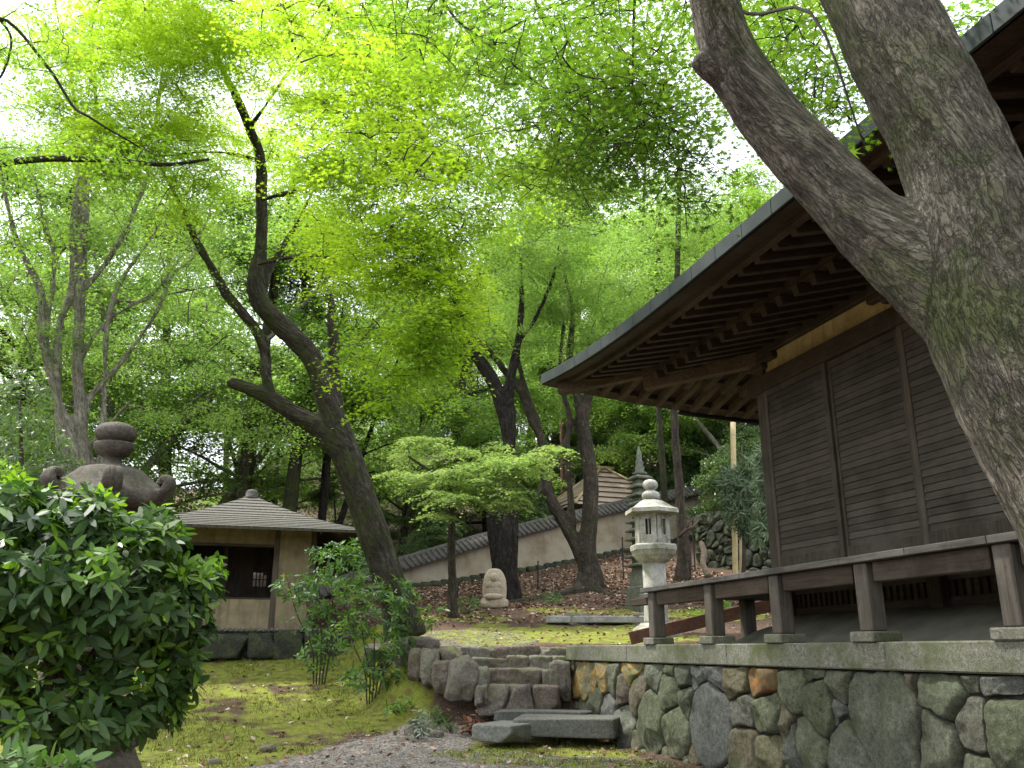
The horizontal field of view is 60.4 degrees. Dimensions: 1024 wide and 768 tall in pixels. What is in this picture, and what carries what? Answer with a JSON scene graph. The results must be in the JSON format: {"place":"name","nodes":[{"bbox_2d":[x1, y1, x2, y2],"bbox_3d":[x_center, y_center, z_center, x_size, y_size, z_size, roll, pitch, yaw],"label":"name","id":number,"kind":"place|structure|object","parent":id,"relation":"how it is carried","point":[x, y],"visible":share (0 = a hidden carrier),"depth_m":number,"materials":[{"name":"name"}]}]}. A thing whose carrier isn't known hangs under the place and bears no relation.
{"place":"outdoors","nodes":[
{"label":"outdoors","id":0,"kind":"place"},
{"bbox_2d":[0,446,771,767],"bbox_3d":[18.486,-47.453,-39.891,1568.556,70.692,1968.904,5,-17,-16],"label":"ground","id":1,"kind":"structure","parent":0,"point":[416,691],"depth_m":15.43,"materials":[{"name":"plant"}]},
{"bbox_2d":[0,458,28,547],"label":"golden shrub","id":2,"kind":"object","parent":1,"relation":"on","point":[6,467],"visible":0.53,"depth_m":11.37,"materials":[{"name":"green plant"}]},
{"bbox_2d":[2,444,44,550],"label":"evergreen tree","id":3,"kind":"object","parent":1,"relation":"on","point":[3,548],"visible":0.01,"depth_m":23.04,"materials":[{"name":"green plant"}]},
{"bbox_2d":[0,364,85,577],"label":"holly shrub","id":4,"kind":"object","parent":1,"relation":"on","point":[18,426],"visible":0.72,"depth_m":12.79,"materials":[{"name":"green plant"}]},
{"bbox_2d":[0,732,112,767],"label":"seedling shrub","id":5,"kind":"object","parent":1,"relation":"on","point":[25,759],"visible":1,"depth_m":3.59,"materials":[{"name":"green plant"}]},
{"bbox_2d":[3,422,175,767],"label":"stone lantern","id":6,"kind":"object","parent":1,"relation":"on","point":[114,445],"visible":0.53,"depth_m":7.09,"materials":[{"name":"stone"}]},
{"bbox_2d":[0,244,180,545],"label":"maple tree","id":7,"kind":"object","parent":1,"relation":"on","point":[56,318],"visible":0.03,"depth_m":43.03,"materials":[{"name":"green plant"}]},
{"bbox_2d":[0,334,192,550],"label":"maple tree","id":8,"kind":"object","parent":1,"relation":"on","point":[10,356],"visible":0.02,"depth_m":34.03,"materials":[{"name":"green plant"}]},
{"bbox_2d":[0,0,208,281],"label":"maple tree","id":9,"kind":"object","parent":1,"relation":"on","point":[130,160],"visible":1,"depth_m":11.25,"materials":[{"name":"green plant"}]},
{"bbox_2d":[0,112,216,468],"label":"maple tree","id":10,"kind":"object","parent":1,"relation":"on","point":[8,341],"visible":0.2,"depth_m":29.86,"materials":[{"name":"green plant"}]},
{"bbox_2d":[0,469,228,767],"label":"broadleaf shrub","id":11,"kind":"object","parent":1,"relation":"on","point":[49,613],"visible":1,"depth_m":4.54,"materials":[{"name":"green plant"}]},
{"bbox_2d":[0,0,330,687],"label":"maple tree","id":12,"kind":"object","parent":1,"relation":"on","point":[74,426],"visible":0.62,"depth_m":17.49,"materials":[{"name":"green plant"}]},
{"bbox_2d":[23,155,351,572],"bbox_3d":[-15.278,-0.057,36.670,13.136,18.819,11.774,-11,-20,31],"label":"maple tree","id":13,"kind":"object","parent":1,"relation":"on","point":[168,243],"visible":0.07,"depth_m":36.17,"materials":[{"name":"green plant"}]},
{"bbox_2d":[0,145,412,514],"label":"maple tree","id":14,"kind":"object","parent":1,"relation":"on","point":[229,396],"visible":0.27,"depth_m":27.60,"materials":[{"name":"green plant"}]},
{"bbox_2d":[200,503,220,588],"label":"evergreen tree","id":15,"kind":"object","parent":1,"relation":"on","point":[208,505],"depth_m":33.41,"materials":[{"name":"green plant"}]},
{"bbox_2d":[207,758,220,764],"bbox_3d":[-3.761,4.779,11.120,0.170,0.093,0.130,5,-17,-16],"label":"loose stone","id":16,"kind":"object","parent":1,"relation":"on","point":[213,761],"visible":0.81,"depth_m":11.07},
{"bbox_2d":[85,131,428,587],"bbox_3d":[-7.830,-1.044,28.560,10.797,17.258,12.047,6,-18,-19],"label":"maple tree","id":17,"kind":"object","parent":1,"relation":"on","point":[283,360],"visible":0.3,"depth_m":27.93,"materials":[{"name":"green plant"}]},
{"bbox_2d":[121,317,398,574],"bbox_3d":[-10.703,2.756,38.853,12.166,11.766,12.158,-1,-17,2],"label":"maple tree","id":18,"kind":"object","parent":1,"relation":"on","point":[278,469],"visible":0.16,"depth_m":38.32,"materials":[{"name":"green plant"}]},
{"bbox_2d":[133,241,386,510],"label":"maple tree","id":19,"kind":"object","parent":1,"relation":"on","point":[239,447],"visible":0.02,"depth_m":44.05,"materials":[{"name":"green plant"}]},
{"bbox_2d":[165,489,359,661],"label":"tea pavilion","id":20,"kind":"structure","parent":1,"relation":"on","point":[250,533],"depth_m":19.81,"materials":[{"name":"grey"}]},
{"bbox_2d":[0,170,526,600],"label":"maple tree","id":21,"kind":"object","parent":1,"relation":"on","point":[178,446],"visible":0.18,"depth_m":29.40,"materials":[{"name":"green plant"}]},
{"bbox_2d":[259,744,275,752],"bbox_3d":[-3.416,5.107,12.317,0.229,0.116,0.172,5,-17,-16],"label":"loose stone","id":22,"kind":"object","parent":1,"relation":"on","point":[264,748],"visible":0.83,"depth_m":12.27,"materials":[{"name":"stone"}]},
{"bbox_2d":[0,0,576,640],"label":"maple tree","id":23,"kind":"object","parent":1,"relation":"on","point":[388,136],"visible":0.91,"depth_m":12.93,"materials":[{"name":"green plant"}]},
{"bbox_2d":[268,537,368,683],"bbox_3d":[-3.817,4.476,17.442,2.027,2.914,1.525,5,-17,-16],"label":"camellia shrub","id":24,"kind":"object","parent":1,"relation":"on","point":[310,590],"visible":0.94,"depth_m":17.44,"materials":[{"name":"green plant"}]},
{"bbox_2d":[183,188,467,512],"bbox_3d":[-6.866,0.438,30.521,9.414,15.047,10.504,-8,-18,24],"label":"maple tree","id":25,"kind":"object","parent":1,"relation":"on","point":[291,496],"visible":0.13,"depth_m":29.53,"materials":[{"name":"green plant"}]},
{"bbox_2d":[299,467,367,577],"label":"evergreen tree","id":26,"kind":"object","parent":1,"relation":"on","point":[316,494],"visible":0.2,"depth_m":31.87,"materials":[{"name":"green plant"}]},
{"bbox_2d":[248,280,456,583],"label":"maple tree","id":27,"kind":"object","parent":1,"relation":"on","point":[364,446],"visible":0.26,"depth_m":29.57,"materials":[{"name":"green plant"}]},
{"bbox_2d":[0,552,771,767],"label":"brown fallen leaves","id":28,"kind":"object","parent":1,"relation":"on","point":[478,621],"visible":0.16,"depth_m":22.59,"materials":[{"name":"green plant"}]},
{"bbox_2d":[238,271,533,461],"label":"maple tree","id":29,"kind":"object","parent":1,"relation":"on","point":[349,338],"visible":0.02,"depth_m":64.02,"materials":[{"name":"green plant"}]},
{"bbox_2d":[325,570,449,704],"bbox_3d":[-2.237,4.440,15.520,2.170,2.319,1.245,-3,-17,9],"label":"camellia shrub","id":30,"kind":"object","parent":1,"relation":"on","point":[400,649],"visible":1,"depth_m":15.55,"materials":[{"name":"green plant"}]},
{"bbox_2d":[363,466,417,556],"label":"evergreen tree","id":31,"kind":"object","parent":1,"relation":"on","point":[389,520],"visible":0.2,"depth_m":36.85,"materials":[{"name":"green plant"}]},
{"bbox_2d":[282,334,508,555],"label":"maple tree","id":32,"kind":"object","parent":1,"relation":"on","point":[406,509],"visible":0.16,"depth_m":37.98,"materials":[{"name":"green plant"}]},
{"bbox_2d":[381,694,414,717],"bbox_3d":[-1.890,5.352,14.680,0.550,0.372,0.630,5,-17,-16],"label":"plant","id":33,"kind":"object","parent":1,"relation":"on","point":[399,706],"visible":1,"depth_m":14.63,"materials":[{"name":"green plant"}]},
{"bbox_2d":[337,376,464,535],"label":"evergreen tree","id":34,"kind":"object","parent":1,"relation":"on","point":[399,511],"visible":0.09,"depth_m":43.30,"materials":[{"name":"green plant"}]},
{"bbox_2d":[344,281,469,453],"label":"maple tree","id":35,"kind":"object","parent":1,"relation":"on","point":[386,375],"visible":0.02,"depth_m":48.95,"materials":[{"name":"green plant"}]},
{"bbox_2d":[395,709,431,739],"bbox_3d":[-1.518,5.264,13.562,0.570,0.470,0.592,5,-17,-16],"label":"plant","id":36,"kind":"object","parent":1,"relation":"on","point":[417,721],"visible":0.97,"depth_m":13.52,"materials":[{"name":"green plant"}]},
{"bbox_2d":[404,726,425,736],"bbox_3d":[-1.536,5.505,13.926,0.345,0.186,0.265,5,-17,-16],"label":"loose stone","id":37,"kind":"object","parent":1,"relation":"on","point":[407,732],"visible":0.45,"depth_m":13.83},
{"bbox_2d":[136,640,697,767],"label":"moss tufts","id":38,"kind":"object","parent":1,"relation":"on","point":[460,753],"visible":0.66,"depth_m":13.04,"materials":[{"name":"plant"}]},
{"bbox_2d":[396,473,468,555],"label":"evergreen tree","id":39,"kind":"object","parent":1,"relation":"on","point":[433,534],"visible":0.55,"depth_m":32.12,"materials":[{"name":"green plant"}]},
{"bbox_2d":[428,730,443,737],"bbox_3d":[-1.192,5.517,13.849,0.244,0.125,0.185,5,-17,-16],"label":"loose stone","id":40,"kind":"object","parent":1,"relation":"on","point":[436,734],"visible":0.91,"depth_m":13.78,"materials":[{"name":"stone"}]},
{"bbox_2d":[426,703,452,728],"bbox_3d":[-1.184,5.451,14.432,0.433,0.468,0.604,-7,-18,22],"label":"fern","id":41,"kind":"object","parent":1,"relation":"on","point":[443,718],"visible":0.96,"depth_m":14.35,"materials":[{"name":"green plant"}]},
{"bbox_2d":[439,716,458,733],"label":"fern","id":42,"kind":"object","parent":1,"relation":"on","point":[449,725],"visible":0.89,"depth_m":14.17,"materials":[{"name":"green plant"}]},
{"bbox_2d":[457,582,458,600],"bbox_3d":[-1.466,5.684,23.832,0.057,0.648,0.051,5,-17,-16],"label":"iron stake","id":43,"kind":"object","parent":1,"relation":"on","point":[457,590],"visible":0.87,"depth_m":23.85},
{"bbox_2d":[446,593,485,613],"bbox_3d":[-1.119,5.358,21.474,0.994,0.573,0.926,5,-17,-16],"label":"fern","id":44,"kind":"object","parent":1,"relation":"on","point":[470,603],"visible":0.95,"depth_m":21.41,"materials":[{"name":"green plant"}]},
{"bbox_2d":[375,325,559,513],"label":"maple tree","id":45,"kind":"object","parent":1,"relation":"on","point":[478,511],"visible":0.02,"depth_m":49.96,"materials":[{"name":"green plant"}]},
{"bbox_2d":[375,230,564,544],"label":"maple tree","id":46,"kind":"object","parent":1,"relation":"on","point":[475,409],"visible":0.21,"depth_m":37.24,"materials":[{"name":"green plant"}]},
{"bbox_2d":[457,714,485,735],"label":"dead fern","id":47,"kind":"object","parent":1,"relation":"on","point":[467,719],"visible":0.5,"depth_m":14.01,"materials":[{"name":"brown plant"}]},
{"bbox_2d":[371,434,580,617],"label":"maple tree","id":48,"kind":"object","parent":1,"relation":"on","point":[452,494],"visible":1,"depth_m":20.97,"materials":[{"name":"green plant"}]},
{"bbox_2d":[414,368,538,535],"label":"evergreen tree","id":49,"kind":"object","parent":1,"relation":"on","point":[483,522],"visible":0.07,"depth_m":41.78,"materials":[{"name":"green plant"}]},
{"bbox_2d":[440,264,533,430],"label":"maple tree","id":50,"kind":"object","parent":1,"relation":"on","point":[501,375],"visible":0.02,"depth_m":66.35,"materials":[{"name":"green plant"}]},
{"bbox_2d":[480,568,508,608],"bbox_3d":[-0.444,5.317,22.789,0.731,1.076,0.582,5,-17,-16],"label":"stone statue","id":51,"kind":"object","parent":1,"relation":"on","point":[494,591],"visible":0.9,"depth_m":22.61,"materials":[{"name":"stone"}]},
{"bbox_2d":[383,151,621,599],"bbox_3d":[-0.339,-1.014,25.322,7.157,14.580,6.208,-5,-17,15],"label":"old tree","id":52,"kind":"object","parent":1,"relation":"on","point":[502,534],"visible":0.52,"depth_m":25.70,"materials":[{"name":"green plant"}]},
{"bbox_2d":[472,720,539,742],"bbox_3d":[-0.080,5.162,13.076,0.699,0.245,0.910,-9,-19,28],"label":"stone slab","id":53,"kind":"object","parent":1,"relation":"on","point":[504,731],"depth_m":12.74,"materials":[{"name":"stone"}]},
{"bbox_2d":[313,485,716,602],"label":"garden wall","id":54,"kind":"structure","parent":1,"relation":"on","point":[543,542],"depth_m":31.12,"materials":[{"name":"grey tile"}]},
{"bbox_2d":[459,645,570,716],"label":"stone steps","id":55,"kind":"structure","parent":1,"relation":"on","point":[529,677],"depth_m":14.90,"materials":[{"name":"stone"}]},
{"bbox_2d":[344,250,692,513],"bbox_3d":[0.394,0.972,39.929,18.515,12.741,9.579,-6,-18,18],"label":"maple tree","id":56,"kind":"object","parent":1,"relation":"on","point":[552,413],"visible":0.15,"depth_m":39.14,"materials":[{"name":"green plant"}]},
{"bbox_2d":[492,436,566,523],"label":"evergreen tree","id":57,"kind":"object","parent":1,"relation":"on","point":[541,505],"visible":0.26,"depth_m":35.40,"materials":[{"name":"green plant"}]},
{"bbox_2d":[537,561,538,589],"bbox_3d":[0.773,5.715,26.051,0.057,0.941,0.051,5,-17,-16],"label":"iron stake","id":58,"kind":"object","parent":1,"relation":"on","point":[537,575],"visible":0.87,"depth_m":26.05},
{"bbox_2d":[493,709,592,720],"bbox_3d":[0.501,5.240,13.867,1.542,0.192,0.508,-4,-17,14],"label":"stone slab","id":59,"kind":"object","parent":1,"relation":"on","point":[507,714],"depth_m":13.76,"materials":[{"name":"stone"}]},
{"bbox_2d":[440,239,649,491],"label":"maple tree","id":60,"kind":"object","parent":1,"relation":"on","point":[533,364],"visible":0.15,"depth_m":46.83,"materials":[{"name":"green plant"}]},
{"bbox_2d":[533,590,564,605],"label":"fern","id":61,"kind":"object","parent":1,"relation":"on","point":[547,600],"visible":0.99,"depth_m":23.24,"materials":[{"name":"green plant"}]},
{"bbox_2d":[473,203,631,492],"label":"maple tree","id":62,"kind":"object","parent":1,"relation":"on","point":[558,280],"visible":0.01,"depth_m":60.08,"materials":[{"name":"green plant"}]},
{"bbox_2d":[492,248,612,451],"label":"maple tree","id":63,"kind":"object","parent":1,"relation":"on","point":[539,412],"depth_m":70.05,"materials":[{"name":"green plant"}]},
{"bbox_2d":[439,219,668,604],"bbox_3d":[1.803,0.300,26.559,7.509,12.604,6.153,5,-17,-16],"label":"forked tree","id":64,"kind":"object","parent":1,"relation":"on","point":[582,545],"visible":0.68,"depth_m":26.84,"materials":[{"name":"green plant"}]},
{"bbox_2d":[496,116,627,493],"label":"cedar tree","id":65,"kind":"object","parent":1,"relation":"on","point":[562,436],"visible":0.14,"depth_m":44.34,"materials":[{"name":"green plant"}]},
{"bbox_2d":[513,714,619,738],"bbox_3d":[0.850,5.143,13.249,1.564,0.285,0.808,-5,-17,16],"label":"stone slab","id":66,"kind":"object","parent":1,"relation":"on","point":[591,726],"depth_m":12.88,"materials":[{"name":"stone"}]},
{"bbox_2d":[518,407,627,497],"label":"evergreen tree","id":67,"kind":"object","parent":1,"relation":"on","point":[556,471],"visible":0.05,"depth_m":52.82,"materials":[{"name":"green plant"}]},
{"bbox_2d":[499,186,648,412],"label":"maple tree","id":68,"kind":"object","parent":1,"relation":"on","point":[608,224],"visible":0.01,"depth_m":73.03,"materials":[{"name":"green plant"}]},
{"bbox_2d":[479,232,670,481],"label":"maple tree","id":69,"kind":"object","parent":1,"relation":"on","point":[554,337],"visible":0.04,"depth_m":49.49,"materials":[{"name":"green plant"}]},
{"bbox_2d":[546,612,643,624],"bbox_3d":[1.952,5.239,19.488,2.389,0.357,0.430,-2,-17,5],"label":"stone bench","id":70,"kind":"object","parent":1,"relation":"on","point":[575,618],"visible":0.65,"depth_m":19.31,"materials":[{"name":"stone"}]},
{"bbox_2d":[535,466,671,522],"bbox_3d":[4.040,5.197,38.425,5.187,3.245,5.183,6,-18,-19],"label":"hut","id":71,"kind":"object","parent":1,"relation":"on","point":[613,485],"visible":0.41,"depth_m":37.44,"materials":[{"name":"brown wood"}]},
{"bbox_2d":[570,403,662,479],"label":"evergreen tree","id":72,"kind":"object","parent":1,"relation":"on","point":[596,441],"visible":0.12,"depth_m":44.69,"materials":[{"name":"green plant"}]},
{"bbox_2d":[621,537,623,579],"bbox_3d":[3.476,5.518,27.570,0.057,1.436,0.051,5,-17,-16],"label":"iron stake","id":73,"kind":"object","parent":1,"relation":"on","point":[622,559],"visible":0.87,"depth_m":27.55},
{"bbox_2d":[528,111,719,462],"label":"maple tree","id":74,"kind":"object","parent":1,"relation":"on","point":[619,200],"visible":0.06,"depth_m":51.46,"materials":[{"name":"green plant"}]},
{"bbox_2d":[545,217,717,473],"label":"maple tree","id":75,"kind":"object","parent":1,"relation":"on","point":[642,421],"visible":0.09,"depth_m":38.67,"materials":[{"name":"green plant"}]},
{"bbox_2d":[624,446,652,611],"bbox_3d":[3.346,3.706,22.651,0.740,4.284,0.737,7,-18,-22],"label":"stone pagoda","id":76,"kind":"object","parent":1,"relation":"on","point":[639,477],"visible":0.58,"depth_m":22.57,"materials":[{"name":"stone"}]},
{"bbox_2d":[625,479,681,637],"bbox_3d":[2.898,3.561,18.009,1.074,3.254,1.122,5,-17,-16],"label":"stone lantern","id":77,"kind":"object","parent":1,"relation":"on","point":[653,548],"visible":0.84,"depth_m":17.85,"materials":[{"name":"stone"}]},
{"bbox_2d":[588,191,718,409],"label":"maple tree","id":78,"kind":"object","parent":1,"relation":"on","point":[628,219],"visible":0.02,"depth_m":60.57,"materials":[{"name":"green plant"}]},
{"bbox_2d":[587,193,724,503],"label":"slim tree","id":79,"kind":"object","parent":1,"relation":"on","point":[655,269],"visible":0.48,"depth_m":34.89,"materials":[{"name":"green plant"}]},
{"bbox_2d":[615,413,703,492],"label":"evergreen tree","id":80,"kind":"object","parent":1,"relation":"on","point":[670,479],"visible":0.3,"depth_m":37.72,"materials":[{"name":"green plant"}]},
{"bbox_2d":[577,308,748,474],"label":"maple tree","id":81,"kind":"object","parent":1,"relation":"on","point":[711,438],"visible":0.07,"depth_m":36.82,"materials":[{"name":"green plant"}]},
{"bbox_2d":[574,417,756,497],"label":"maple tree","id":82,"kind":"object","parent":1,"relation":"on","point":[609,431],"visible":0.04,"depth_m":42.01,"materials":[{"name":"green plant"}]},
{"bbox_2d":[323,0,1023,551],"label":"maple tree","id":83,"kind":"object","parent":1,"relation":"on","point":[935,256],"visible":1,"depth_m":3.39,"materials":[{"name":"green plant"}]},
{"bbox_2d":[593,168,767,580],"bbox_3d":[5.725,-0.914,28.070,5.757,14.448,5.366,5,-17,-16],"label":"slim tree","id":84,"kind":"object","parent":1,"relation":"on","point":[683,568],"visible":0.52,"depth_m":28.80,"materials":[{"name":"green plant"}]},
{"bbox_2d":[596,180,776,458],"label":"maple tree","id":85,"kind":"object","parent":1,"relation":"on","point":[757,204],"visible":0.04,"depth_m":41.56,"materials":[{"name":"green plant"}]},
{"bbox_2d":[677,518,698,538],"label":"dead branch","id":86,"kind":"object","parent":1,"relation":"on","point":[683,532],"visible":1,"depth_m":26.34,"materials":[{"name":"brown wood"}]},
{"bbox_2d":[642,409,741,498],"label":"evergreen tree","id":87,"kind":"object","parent":1,"relation":"on","point":[707,446],"visible":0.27,"depth_m":38.45,"materials":[{"name":"green plant"}]},
{"bbox_2d":[691,513,695,569],"bbox_3d":[5.851,5.125,28.339,0.057,1.929,0.051,5,-17,-16],"label":"iron stake","id":88,"kind":"object","parent":1,"relation":"on","point":[693,542],"visible":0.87,"depth_m":28.31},
{"bbox_2d":[688,608,704,615],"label":"plant","id":89,"kind":"object","parent":1,"relation":"on","point":[701,610],"visible":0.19,"depth_m":19.06,"materials":[{"name":"green plant"}]},
{"bbox_2d":[699,541,711,577],"bbox_3d":[5.494,5.031,25.163,0.275,1.198,1.039,-1,-17,3],"label":"log","id":90,"kind":"object","parent":1,"relation":"on","point":[704,568],"visible":0.98,"depth_m":25.07,"materials":[{"name":"wood"}]},
{"bbox_2d":[671,423,760,533],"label":"evergreen tree","id":91,"kind":"object","parent":1,"relation":"on","point":[746,444],"visible":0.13,"depth_m":32.62,"materials":[{"name":"green plant"}]},
{"bbox_2d":[723,600,730,608],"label":"plant","id":92,"kind":"object","parent":1,"relation":"on","point":[726,605],"visible":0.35,"depth_m":21.29,"materials":[{"name":"green plant"}]},
{"bbox_2d":[695,510,770,571],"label":"terrace wall","id":93,"kind":"structure","parent":1,"relation":"on","point":[713,534],"depth_m":28.12,"materials":[{"name":"stone"}]},
{"bbox_2d":[730,422,737,573],"bbox_3d":[6.008,3.397,23.785,0.414,4.855,0.168,-4,-17,14],"label":"bamboo pole","id":94,"kind":"object","parent":1,"relation":"on","point":[734,534],"visible":0.53,"depth_m":23.59,"materials":[{"name":"wood"}]},
{"bbox_2d":[711,448,760,572],"bbox_3d":[5.973,3.634,22.706,1.580,4.032,1.769,5,-17,-16],"label":"conifer shrub","id":95,"kind":"object","parent":1,"relation":"on","point":[735,486],"visible":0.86,"depth_m":22.59,"materials":[{"name":"green plant"}]},
{"bbox_2d":[739,532,741,572],"bbox_3d":[6.247,4.196,24.019,0.284,3.183,0.112,-4,-17,14],"label":"bamboo pole","id":96,"kind":"object","parent":1,"relation":"on","point":[740,553],"visible":0.12,"depth_m":23.86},
{"bbox_2d":[725,421,757,431],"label":"evergreen tree","id":97,"kind":"object","parent":1,"relation":"on","point":[750,425],"depth_m":42.76,"materials":[{"name":"green plant"}]},
{"bbox_2d":[704,157,783,427],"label":"maple tree","id":98,"kind":"object","parent":1,"relation":"on","point":[755,178],"visible":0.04,"depth_m":51.67,"materials":[{"name":"green plant"}]},
{"bbox_2d":[713,192,776,234],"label":"maple tree","id":99,"kind":"object","parent":1,"relation":"on","point":[756,201],"depth_m":66.80,"materials":[{"name":"green plant"}]},
{"bbox_2d":[746,444,768,552],"bbox_3d":[6.313,3.319,21.000,1.290,4.179,1.685,-10,-19,29],"label":"conifer shrub","id":100,"kind":"object","parent":1,"relation":"on","point":[760,528],"visible":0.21,"depth_m":21.01,"materials":[{"name":"green plant"}]},
{"bbox_2d":[566,640,1023,767],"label":"stone platform","id":101,"kind":"structure","parent":1,"relation":"on","point":[928,704],"depth_m":8.71,"materials":[{"name":"stone"}]},
{"bbox_2d":[628,601,770,644],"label":"wooden ramp","id":102,"kind":"structure","parent":101,"relation":"on","point":[688,624],"depth_m":14.10,"materials":[{"name":"wood"}]},
{"bbox_2d":[541,0,1023,644],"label":"temple hall","id":103,"kind":"structure","parent":101,"relation":"on","point":[789,330],"depth_m":10.22,"materials":[{"name":"brown wood"}]},
{"bbox_2d":[362,636,489,706],"bbox_3d":[-1.315,5.092,15.718,3.146,1.142,1.480,-15,-22,41],"label":"rubble edging","id":104,"kind":"object","parent":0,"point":[450,672],"visible":0.84,"depth_m":14.86,"materials":[{"name":"stone"}]},
{"bbox_2d":[228,628,682,767],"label":"gravel","id":105,"kind":"structure","parent":0,"point":[383,752],"depth_m":11.83,"materials":[{"name":"gravel"}]},
{"bbox_2d":[0,0,1002,489],"label":"sky","id":106,"kind":"structure","parent":0,"point":[725,146],"materials":[{"name":"white"}]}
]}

